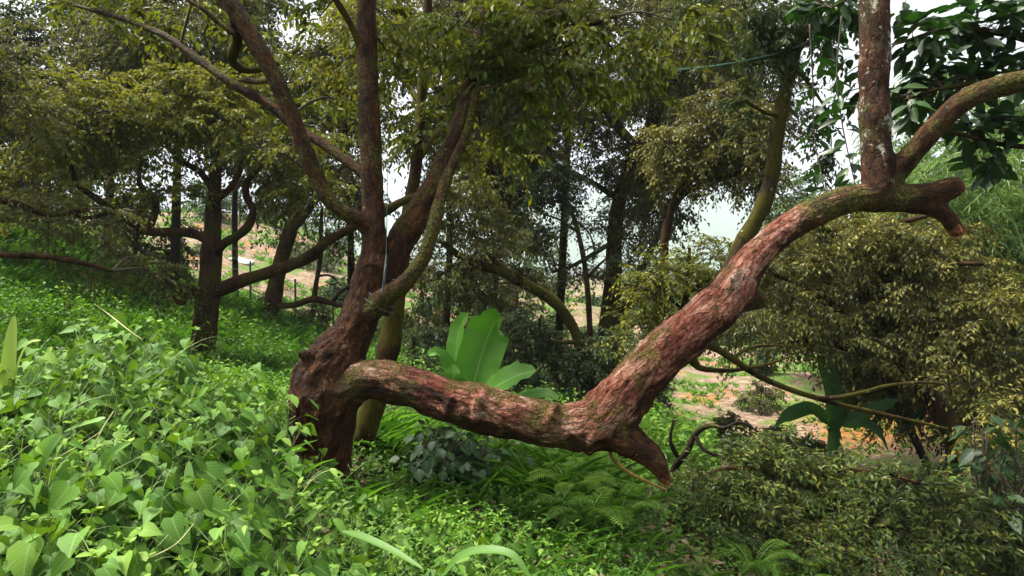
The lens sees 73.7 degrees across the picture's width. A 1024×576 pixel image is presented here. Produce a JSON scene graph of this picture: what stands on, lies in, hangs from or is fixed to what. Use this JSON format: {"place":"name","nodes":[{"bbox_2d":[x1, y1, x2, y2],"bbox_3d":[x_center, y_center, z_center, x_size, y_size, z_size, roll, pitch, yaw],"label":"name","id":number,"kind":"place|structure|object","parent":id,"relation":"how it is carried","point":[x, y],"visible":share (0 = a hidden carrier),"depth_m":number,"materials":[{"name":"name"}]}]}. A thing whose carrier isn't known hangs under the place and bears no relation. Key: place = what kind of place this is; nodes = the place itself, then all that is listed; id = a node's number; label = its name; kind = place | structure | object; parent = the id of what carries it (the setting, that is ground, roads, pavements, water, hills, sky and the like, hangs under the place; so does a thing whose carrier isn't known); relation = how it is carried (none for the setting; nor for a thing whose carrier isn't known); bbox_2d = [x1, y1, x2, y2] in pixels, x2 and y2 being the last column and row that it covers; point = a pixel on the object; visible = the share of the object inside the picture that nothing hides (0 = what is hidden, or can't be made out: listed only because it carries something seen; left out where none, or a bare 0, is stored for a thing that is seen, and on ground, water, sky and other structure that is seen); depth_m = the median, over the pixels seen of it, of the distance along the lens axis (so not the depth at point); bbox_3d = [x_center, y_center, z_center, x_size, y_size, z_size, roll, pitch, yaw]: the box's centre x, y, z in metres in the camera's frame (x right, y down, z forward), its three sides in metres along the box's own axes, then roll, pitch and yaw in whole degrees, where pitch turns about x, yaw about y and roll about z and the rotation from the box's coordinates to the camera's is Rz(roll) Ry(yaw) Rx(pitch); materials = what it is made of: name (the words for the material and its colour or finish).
{"place":"outdoors","nodes":[
{"label":"outdoors","id":0,"kind":"place"},
{"bbox_2d":[0,209,1023,575],"bbox_3d":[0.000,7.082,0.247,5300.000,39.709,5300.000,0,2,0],"label":"ground","id":1,"kind":"structure","parent":0,"point":[798,381],"depth_m":24.75,"materials":[{"name":"beige soil"}]},
{"bbox_2d":[0,0,75,219],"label":"hillside tree","id":2,"kind":"object","parent":1,"relation":"on","point":[21,13],"visible":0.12,"depth_m":16.49,"materials":[{"name":"green plant"}]},
{"bbox_2d":[0,18,114,235],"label":"hillside tree","id":3,"kind":"object","parent":1,"relation":"on","point":[15,57],"visible":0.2,"depth_m":13.69,"materials":[{"name":"green plant"}]},
{"bbox_2d":[0,139,122,234],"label":"hillside tree","id":4,"kind":"object","parent":1,"relation":"on","point":[70,218],"visible":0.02,"depth_m":26.69,"materials":[{"name":"green plant"}]},
{"bbox_2d":[0,14,207,340],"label":"branched tree","id":5,"kind":"object","parent":1,"relation":"on","point":[24,207],"visible":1,"depth_m":9.03,"materials":[{"name":"green plant"}]},
{"bbox_2d":[25,0,213,253],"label":"hillside tree","id":6,"kind":"object","parent":1,"relation":"on","point":[41,4],"visible":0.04,"depth_m":18.15,"materials":[{"name":"green plant"}]},
{"bbox_2d":[77,182,203,286],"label":"hillside tree","id":7,"kind":"object","parent":1,"relation":"on","point":[136,246],"visible":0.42,"depth_m":16.59,"materials":[{"name":"green plant"}]},
{"bbox_2d":[18,0,298,293],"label":"hillside tree","id":8,"kind":"object","parent":1,"relation":"on","point":[101,51],"visible":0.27,"depth_m":15.45,"materials":[{"name":"green plant"}]},
{"bbox_2d":[0,47,399,359],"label":"orchard durian tree","id":9,"kind":"object","parent":1,"relation":"on","point":[213,119],"visible":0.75,"depth_m":10.55,"materials":[{"name":"green plant"}]},
{"bbox_2d":[170,179,242,223],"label":"hillside tree","id":10,"kind":"object","parent":1,"relation":"on","point":[223,206],"visible":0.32,"depth_m":54.23,"materials":[{"name":"green plant"}]},
{"bbox_2d":[227,189,247,218],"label":"slope shrub","id":11,"kind":"object","parent":1,"relation":"on","point":[239,194],"visible":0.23,"depth_m":62.83,"materials":[{"name":"green plant"}]},
{"bbox_2d":[229,256,254,264],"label":"white sheet","id":12,"kind":"object","parent":1,"relation":"on","point":[244,260],"visible":0.68,"depth_m":41.89,"materials":[{"name":"plastic"}]},
{"bbox_2d":[181,0,312,295],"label":"hillside tree","id":13,"kind":"object","parent":1,"relation":"on","point":[234,210],"visible":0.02,"depth_m":23.91,"materials":[{"name":"green plant"}]},
{"bbox_2d":[253,293,286,309],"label":"slope shrub","id":14,"kind":"object","parent":1,"relation":"on","point":[260,296],"visible":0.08,"depth_m":26.55,"materials":[{"name":"green plant"}]},
{"bbox_2d":[239,387,318,456],"bbox_3d":[-1.662,0.952,4.744,0.668,0.596,0.583,0,2,0],"label":"weed plant","id":15,"kind":"object","parent":1,"relation":"on","point":[295,402],"visible":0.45,"depth_m":4.72,"materials":[{"name":"green plant"}]},
{"bbox_2d":[289,239,316,263],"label":"slope shrub","id":16,"kind":"object","parent":1,"relation":"on","point":[299,253],"visible":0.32,"depth_m":44.80,"materials":[{"name":"green plant"}]},
{"bbox_2d":[0,312,609,575],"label":"creeper","id":17,"kind":"object","parent":1,"relation":"on","point":[210,469],"depth_m":3.17,"materials":[{"name":"green plant"}]},
{"bbox_2d":[0,315,16,399],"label":"grass blade","id":18,"kind":"object","parent":17,"relation":"on","point":[8,358],"depth_m":3.31,"materials":[{"name":"green plant"}]},
{"bbox_2d":[12,339,39,397],"bbox_3d":[-2.345,0.395,3.302,0.143,0.294,0.018,0,2,-7],"label":"grass blade","id":19,"kind":"object","parent":17,"relation":"on","point":[27,343],"depth_m":3.30,"materials":[{"name":"green plant"}]},
{"bbox_2d":[22,433,60,480],"bbox_3d":[-1.803,0.656,2.610,0.136,0.187,0.029,-1,2,-28],"label":"grass blade","id":20,"kind":"object","parent":17,"relation":"on","point":[48,444],"depth_m":2.61,"materials":[{"name":"green plant"}]},
{"bbox_2d":[64,417,105,431],"bbox_3d":[-1.916,0.611,3.039,0.268,0.092,0.046,1,2,25],"label":"grass blade","id":21,"kind":"object","parent":17,"relation":"on","point":[88,422],"depth_m":3.04,"materials":[{"name":"green plant"}]},
{"bbox_2d":[84,411,113,472],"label":"dry stalk","id":22,"kind":"object","parent":17,"relation":"on","point":[97,440],"visible":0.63,"depth_m":2.70,"materials":[{"name":"plant"}]},
{"bbox_2d":[91,441,131,471],"bbox_3d":[-1.584,0.671,2.696,0.162,0.132,0.010,0,2,-2],"label":"grass blade","id":23,"kind":"object","parent":17,"relation":"on","point":[106,455],"depth_m":2.70,"materials":[{"name":"green plant"}]},
{"bbox_2d":[141,524,193,560],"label":"dry stalk","id":24,"kind":"object","parent":17,"relation":"on","point":[168,548],"visible":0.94,"depth_m":2.20,"materials":[{"name":"plant"}]},
{"bbox_2d":[184,461,196,513],"bbox_3d":[-1.379,0.867,2.909,0.046,0.237,0.091,-2,3,-42],"label":"grass blade","id":25,"kind":"object","parent":17,"relation":"on","point":[188,471],"depth_m":2.92,"materials":[{"name":"green plant"}]},
{"bbox_2d":[342,530,422,568],"bbox_3d":[-0.534,1.041,2.742,0.489,0.053,0.036,2,3,39],"label":"grass blade","id":26,"kind":"object","parent":17,"relation":"on","point":[377,542],"depth_m":2.74,"materials":[{"name":"green plant"}]},
{"bbox_2d":[442,545,529,575],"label":"grass blade","id":27,"kind":"object","parent":17,"relation":"on","point":[495,549],"depth_m":2.49,"materials":[{"name":"green plant"}]},
{"bbox_2d":[284,302,333,329],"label":"slope bush","id":28,"kind":"object","parent":1,"relation":"on","point":[312,313],"visible":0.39,"depth_m":18.87,"materials":[{"name":"green plant"}]},
{"bbox_2d":[277,461,342,500],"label":"weed plant","id":29,"kind":"object","parent":1,"relation":"on","point":[334,472],"visible":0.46,"depth_m":4.26,"materials":[{"name":"green plant"}]},
{"bbox_2d":[221,107,400,319],"bbox_3d":[-4.907,-1.371,15.486,4.592,5.595,2.114,0,2,13],"label":"leaning dark tree","id":30,"kind":"object","parent":1,"relation":"on","point":[274,291],"visible":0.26,"depth_m":15.31,"materials":[{"name":"green plant"}]},
{"bbox_2d":[295,251,342,273],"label":"slope shrub","id":31,"kind":"object","parent":1,"relation":"on","point":[329,267],"visible":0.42,"depth_m":42.48,"materials":[{"name":"green plant"}]},
{"bbox_2d":[224,0,419,293],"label":"hillside tree","id":32,"kind":"object","parent":1,"relation":"on","point":[314,52],"visible":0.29,"depth_m":16.17,"materials":[{"name":"green plant"}]},
{"bbox_2d":[299,187,361,261],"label":"hillside tree","id":33,"kind":"object","parent":1,"relation":"on","point":[357,238],"visible":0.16,"depth_m":47.90,"materials":[{"name":"green plant"}]},
{"bbox_2d":[317,275,346,309],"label":"slope shrub","id":34,"kind":"object","parent":1,"relation":"on","point":[327,292],"visible":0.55,"depth_m":30.91,"materials":[{"name":"green plant"}]},
{"bbox_2d":[181,237,488,331],"bbox_3d":[-6.333,0.299,21.911,11.326,4.207,1.338,1,2,15],"label":"wire fence","id":35,"kind":"object","parent":1,"relation":"on","point":[294,292],"visible":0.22,"depth_m":21.99,"materials":[{"name":"grey metal"}]},
{"bbox_2d":[373,308,421,345],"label":"slope bush","id":36,"kind":"object","parent":1,"relation":"on","point":[406,320],"visible":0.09,"depth_m":20.63,"materials":[{"name":"green plant"}]},
{"bbox_2d":[288,0,549,459],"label":"lichen durian tree","id":37,"kind":"object","parent":1,"relation":"on","point":[370,414],"visible":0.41,"depth_m":6.80,"materials":[{"name":"green plant"}]},
{"bbox_2d":[410,290,444,324],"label":"slope shrub","id":38,"kind":"object","parent":1,"relation":"on","point":[433,305],"visible":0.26,"depth_m":32.66,"materials":[{"name":"green plant"}]},
{"bbox_2d":[397,318,466,374],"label":"durian bush","id":39,"kind":"object","parent":1,"relation":"on","point":[440,333],"visible":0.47,"depth_m":12.89,"materials":[{"name":"green plant"}]},
{"bbox_2d":[401,307,463,350],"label":"slope bush","id":40,"kind":"object","parent":1,"relation":"on","point":[437,322],"visible":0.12,"depth_m":18.70,"materials":[{"name":"green plant"}]},
{"bbox_2d":[388,420,519,494],"bbox_3d":[-0.508,1.376,5.588,1.104,0.627,1.022,1,2,26],"label":"climber mound","id":41,"kind":"object","parent":1,"relation":"on","point":[447,448],"visible":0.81,"depth_m":5.37,"materials":[{"name":"green plant"}]},
{"bbox_2d":[344,0,566,368],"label":"hillside tree","id":42,"kind":"object","parent":1,"relation":"on","point":[443,6],"visible":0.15,"depth_m":14.93,"materials":[{"name":"green plant"}]},
{"bbox_2d":[8,196,938,475],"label":"weeds","id":43,"kind":"object","parent":1,"relation":"on","point":[410,294],"visible":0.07,"depth_m":33.62,"materials":[{"name":"green plant"}]},
{"bbox_2d":[420,441,533,493],"bbox_3d":[-0.292,1.498,5.648,0.928,0.445,0.878,0,2,0],"label":"climber mound","id":44,"kind":"object","parent":1,"relation":"on","point":[529,461],"visible":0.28,"depth_m":5.39,"materials":[{"name":"green plant"}]},
{"bbox_2d":[377,165,588,399],"bbox_3d":[-0.514,0.277,11.851,3.798,4.815,1.797,-1,2,-21],"label":"arched mossy tree","id":45,"kind":"object","parent":1,"relation":"on","point":[478,243],"visible":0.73,"depth_m":11.56,"materials":[{"name":"green plant"}]},
{"bbox_2d":[427,308,557,449],"bbox_3d":[-0.227,0.986,6.426,1.411,1.574,0.489,2,3,38],"label":"banana plant","id":46,"kind":"object","parent":1,"relation":"on","point":[475,352],"visible":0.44,"depth_m":6.61,"materials":[{"name":"green plant"}]},
{"bbox_2d":[435,190,567,337],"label":"hillside tree","id":47,"kind":"object","parent":1,"relation":"on","point":[512,304],"visible":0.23,"depth_m":22.37,"materials":[{"name":"green plant"}]},
{"bbox_2d":[0,211,1023,575],"bbox_3d":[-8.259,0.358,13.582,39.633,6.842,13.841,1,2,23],"label":"ground cover","id":48,"kind":"object","parent":1,"relation":"on","point":[248,366],"depth_m":6.08,"materials":[{"name":"green plant"}]},
{"bbox_2d":[25,0,1023,493],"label":"leaning durian tree","id":49,"kind":"object","parent":1,"relation":"on","point":[337,376],"visible":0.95,"depth_m":4.94,"materials":[{"name":"red plant"}]},
{"bbox_2d":[365,160,393,313],"bbox_3d":[-0.950,-0.373,4.924,0.239,1.124,0.208,1,2,33],"label":"rope","id":50,"kind":"object","parent":49,"relation":"attached to","point":[384,276],"visible":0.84,"depth_m":4.89,"materials":[{"name":"grey"}]},
{"bbox_2d":[608,452,665,490],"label":"dry stalk","id":51,"kind":"object","parent":49,"relation":"hanging from","point":[616,462],"visible":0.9,"depth_m":4.75,"materials":[{"name":"brown plant"}]},
{"bbox_2d":[489,35,809,70],"bbox_3d":[1.472,-2.350,6.624,3.948,0.651,0.153,-1,2,-26],"label":"cable","id":52,"kind":"object","parent":49,"relation":"attached to","point":[719,64],"visible":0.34,"depth_m":7.06,"materials":[{"name":"black"}]},
{"bbox_2d":[499,309,554,366],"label":"slope bush","id":53,"kind":"object","parent":1,"relation":"on","point":[508,314],"visible":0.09,"depth_m":19.97,"materials":[{"name":"green plant"}]},
{"bbox_2d":[471,239,591,335],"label":"hillside tree","id":54,"kind":"object","parent":1,"relation":"on","point":[533,304],"visible":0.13,"depth_m":34.88,"materials":[{"name":"green plant"}]},
{"bbox_2d":[423,0,642,350],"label":"hillside tree","id":55,"kind":"object","parent":1,"relation":"on","point":[559,322],"visible":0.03,"depth_m":17.86,"materials":[{"name":"green plant"}]},
{"bbox_2d":[537,311,567,331],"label":"slope shrub","id":56,"kind":"object","parent":1,"relation":"on","point":[553,313],"visible":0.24,"depth_m":38.87,"materials":[{"name":"green plant"}]},
{"bbox_2d":[511,156,628,375],"bbox_3d":[1.148,0.094,13.557,2.323,5.354,1.374,0,2,0],"label":"thin straight tree","id":57,"kind":"object","parent":1,"relation":"on","point":[537,201],"visible":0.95,"depth_m":13.41,"materials":[{"name":"green plant"}]},
{"bbox_2d":[524,460,619,496],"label":"fern","id":58,"kind":"object","parent":1,"relation":"on","point":[581,483],"visible":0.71,"depth_m":5.18,"materials":[{"name":"green plant"}]},
{"bbox_2d":[525,486,633,529],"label":"fern","id":59,"kind":"object","parent":1,"relation":"on","point":[603,511],"visible":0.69,"depth_m":4.69,"materials":[{"name":"green plant"}]},
{"bbox_2d":[539,448,620,468],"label":"fern","id":60,"kind":"object","parent":1,"relation":"on","point":[569,458],"visible":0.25,"depth_m":5.88,"materials":[{"name":"green plant"}]},
{"bbox_2d":[571,325,597,342],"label":"slope shrub","id":61,"kind":"object","parent":1,"relation":"on","point":[583,330],"visible":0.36,"depth_m":37.46,"materials":[{"name":"green plant"}]},
{"bbox_2d":[572,294,602,306],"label":"valley tree","id":62,"kind":"object","parent":1,"relation":"on","point":[595,301],"visible":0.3,"depth_m":60.45,"materials":[{"name":"green plant"}]},
{"bbox_2d":[499,308,684,417],"bbox_3d":[1.064,1.424,11.822,3.874,2.107,2.511,0,2,0],"label":"durian bush","id":63,"kind":"object","parent":1,"relation":"on","point":[559,372],"visible":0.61,"depth_m":11.80,"materials":[{"name":"green plant"}]},
{"bbox_2d":[560,456,638,500],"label":"fern","id":64,"kind":"object","parent":1,"relation":"on","point":[587,477],"visible":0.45,"depth_m":5.39,"materials":[{"name":"green plant"}]},
{"bbox_2d":[568,482,674,531],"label":"fern","id":65,"kind":"object","parent":1,"relation":"on","point":[627,506],"visible":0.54,"depth_m":4.87,"materials":[{"name":"green plant"}]},
{"bbox_2d":[463,0,795,384],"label":"tall centre tree","id":66,"kind":"object","parent":1,"relation":"on","point":[616,218],"visible":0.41,"depth_m":14.46,"materials":[{"name":"green plant"}]},
{"bbox_2d":[593,260,674,320],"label":"hillside tree","id":67,"kind":"object","parent":1,"relation":"on","point":[625,294],"visible":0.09,"depth_m":53.46,"materials":[{"name":"green plant"}]},
{"bbox_2d":[296,389,1023,575],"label":"fallen leaves","id":68,"kind":"object","parent":1,"relation":"on","point":[671,546],"visible":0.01,"depth_m":5.03,"materials":[{"name":"brown plant"}]},
{"bbox_2d":[592,231,734,365],"bbox_3d":[2.195,0.895,9.274,2.276,3.348,1.550,0,2,0],"label":"sapling durian","id":69,"kind":"object","parent":1,"relation":"on","point":[687,288],"visible":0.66,"depth_m":9.16,"materials":[{"name":"green plant"}]},
{"bbox_2d":[639,399,730,490],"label":"undergrowth","id":70,"kind":"object","parent":1,"relation":"on","point":[680,439],"depth_m":9.26,"materials":[{"name":"green plant"}]},
{"bbox_2d":[586,0,832,346],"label":"hillside tree","id":71,"kind":"object","parent":1,"relation":"on","point":[680,216],"visible":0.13,"depth_m":17.77,"materials":[{"name":"green plant"}]},
{"bbox_2d":[663,419,758,491],"bbox_3d":[1.855,1.595,6.397,0.898,0.792,0.139,1,2,31],"label":"dead branch","id":72,"kind":"object","parent":1,"relation":"on","point":[679,461],"visible":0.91,"depth_m":6.47,"materials":[{"name":"brown wood"}]},
{"bbox_2d":[624,72,800,334],"bbox_3d":[3.072,-0.287,11.138,3.046,6.274,1.620,1,2,29],"label":"golden durian tree","id":73,"kind":"object","parent":1,"relation":"on","point":[701,165],"visible":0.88,"depth_m":10.86,"materials":[{"name":"green plant"}]},
{"bbox_2d":[674,246,762,335],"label":"hillside tree","id":74,"kind":"object","parent":1,"relation":"on","point":[707,262],"visible":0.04,"depth_m":50.69,"materials":[{"name":"green plant"}]},
{"bbox_2d":[708,410,752,459],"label":"slope bush","id":75,"kind":"object","parent":1,"relation":"on","point":[724,421],"visible":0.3,"depth_m":14.98,"materials":[{"name":"green plant"}]},
{"bbox_2d":[603,0,858,469],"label":"mossy curved tree","id":76,"kind":"object","parent":1,"relation":"on","point":[786,67],"visible":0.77,"depth_m":7.33,"materials":[{"name":"green plant"}]},
{"bbox_2d":[720,329,748,345],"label":"slope shrub","id":77,"kind":"object","parent":1,"relation":"on","point":[727,340],"visible":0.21,"depth_m":45.72,"materials":[{"name":"green plant"}]},
{"bbox_2d":[699,535,806,575],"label":"fern","id":78,"kind":"object","parent":1,"relation":"on","point":[769,557],"visible":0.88,"depth_m":5.31,"materials":[{"name":"green plant"}]},
{"bbox_2d":[731,379,790,415],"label":"slope bush","id":79,"kind":"object","parent":1,"relation":"on","point":[764,406],"visible":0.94,"depth_m":23.86,"materials":[{"name":"green plant"}]},
{"bbox_2d":[746,347,779,375],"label":"slope shrub","id":80,"kind":"object","parent":1,"relation":"on","point":[766,370],"visible":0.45,"depth_m":30.49,"materials":[{"name":"green plant"}]},
{"bbox_2d":[751,413,826,459],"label":"slope bush","id":81,"kind":"object","parent":1,"relation":"on","point":[817,444],"visible":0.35,"depth_m":16.78,"materials":[{"name":"green plant"}]},
{"bbox_2d":[745,556,833,575],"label":"fern","id":82,"kind":"object","parent":1,"relation":"on","point":[803,566],"visible":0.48,"depth_m":5.43,"materials":[{"name":"green plant"}]},
{"bbox_2d":[737,165,844,376],"bbox_3d":[12.767,-0.539,30.224,7.498,9.540,4.917,-2,3,-41],"label":"hillside tree","id":83,"kind":"object","parent":1,"relation":"on","point":[794,183],"visible":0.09,"depth_m":29.14,"materials":[{"name":"green plant"}]},
{"bbox_2d":[637,420,1023,575],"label":"bush","id":84,"kind":"object","parent":1,"relation":"on","point":[800,531],"visible":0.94,"depth_m":5.86,"materials":[{"name":"green plant"}]},
{"bbox_2d":[739,180,937,493],"bbox_3d":[6.012,1.039,12.829,4.429,6.255,3.287,-1,2,-25],"label":"hillside tree","id":85,"kind":"object","parent":1,"relation":"on","point":[863,381],"visible":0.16,"depth_m":12.61,"materials":[{"name":"green plant"}]},
{"bbox_2d":[775,347,903,526],"bbox_3d":[4.365,2.104,9.306,2.103,2.761,0.652,0,2,-9],"label":"banana plant","id":86,"kind":"object","parent":1,"relation":"on","point":[838,417],"visible":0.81,"depth_m":9.37,"materials":[{"name":"green plant"}]},
{"bbox_2d":[701,211,1023,476],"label":"drooping olive tree","id":87,"kind":"object","parent":1,"relation":"on","point":[906,301],"visible":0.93,"depth_m":9.05,"materials":[{"name":"green plant"}]},
{"bbox_2d":[856,123,935,256],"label":"hillside tree","id":88,"kind":"object","parent":1,"relation":"on","point":[895,142],"depth_m":23.93,"materials":[{"name":"green plant"}]},
{"bbox_2d":[785,0,1023,198],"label":"broad leaved tree","id":89,"kind":"object","parent":1,"relation":"on","point":[960,32],"visible":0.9,"depth_m":5.60,"materials":[{"name":"green plant"}]},
{"bbox_2d":[794,24,835,195],"bbox_3d":[2.430,-1.408,5.531,0.314,1.514,0.471,1,2,31],"label":"hanging vine","id":90,"kind":"object","parent":89,"relation":"hanging from","point":[818,110],"visible":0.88,"depth_m":5.59,"materials":[{"name":"green plant"}]},
{"bbox_2d":[813,16,860,189],"bbox_3d":[2.577,-1.386,5.288,0.414,1.453,0.387,0,2,0],"label":"hanging vine","id":91,"kind":"object","parent":89,"relation":"hanging from","point":[837,106],"visible":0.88,"depth_m":5.29,"materials":[{"name":"green plant"}]},
{"bbox_2d":[812,127,1023,460],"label":"bamboo clump","id":92,"kind":"object","parent":1,"relation":"on","point":[951,151],"visible":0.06,"depth_m":12.26,"materials":[{"name":"green plant"}]},
{"bbox_2d":[839,224,1002,435],"bbox_3d":[8.690,1.350,14.089,5.033,5.858,3.583,-1,2,-29],"label":"hillside tree","id":93,"kind":"object","parent":1,"relation":"on","point":[913,395],"visible":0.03,"depth_m":12.56,"materials":[{"name":"green plant"}]},
{"bbox_2d":[841,169,1002,464],"bbox_3d":[9.557,0.758,15.278,5.877,7.150,3.795,-1,2,-33],"label":"hillside tree","id":94,"kind":"object","parent":1,"relation":"on","point":[934,436],"visible":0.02,"depth_m":15.03,"materials":[{"name":"green plant"}]},
{"bbox_2d":[843,59,1023,384],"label":"bamboo clump","id":95,"kind":"object","parent":1,"relation":"on","point":[1013,202],"visible":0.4,"depth_m":11.09,"materials":[{"name":"green plant"}]},
{"bbox_2d":[850,198,1023,466],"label":"hillside tree","id":96,"kind":"object","parent":1,"relation":"on","point":[955,408],"visible":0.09,"depth_m":11.45,"materials":[{"name":"green plant"}]},
{"bbox_2d":[905,474,995,566],"bbox_3d":[4.714,2.452,7.138,0.837,1.108,0.736,-1,2,-27],"label":"broad leaved shrub","id":97,"kind":"object","parent":1,"relation":"on","point":[955,477],"visible":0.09,"depth_m":7.10,"materials":[{"name":"green plant"}]},
{"bbox_2d":[894,440,1023,575],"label":"durian bush","id":98,"kind":"object","parent":1,"relation":"on","point":[1005,558],"visible":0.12,"depth_m":6.37,"materials":[{"name":"green plant"}]},
{"bbox_2d":[931,100,1023,218],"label":"hillside tree","id":99,"kind":"object","parent":1,"relation":"on","point":[974,153],"visible":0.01,"depth_m":17.68,"materials":[{"name":"green plant"}]},
{"bbox_2d":[935,375,1023,517],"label":"durian bush","id":100,"kind":"object","parent":1,"relation":"on","point":[963,440],"visible":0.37,"depth_m":8.17,"materials":[{"name":"green plant"}]},
{"bbox_2d":[945,402,1023,575],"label":"broad leaved shrub","id":101,"kind":"object","parent":1,"relation":"on","point":[980,464],"visible":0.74,"depth_m":6.12,"materials":[{"name":"green plant"}]},
{"bbox_2d":[0,0,1023,222],"label":"sky","id":102,"kind":"structure","parent":0,"point":[394,190],"materials":[{"name":"white"}]},
{"bbox_2d":[308,190,849,269],"bbox_3d":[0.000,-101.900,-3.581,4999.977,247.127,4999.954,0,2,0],"label":"mountains","id":103,"kind":"structure","parent":0,"point":[723,221],"depth_m":1674.78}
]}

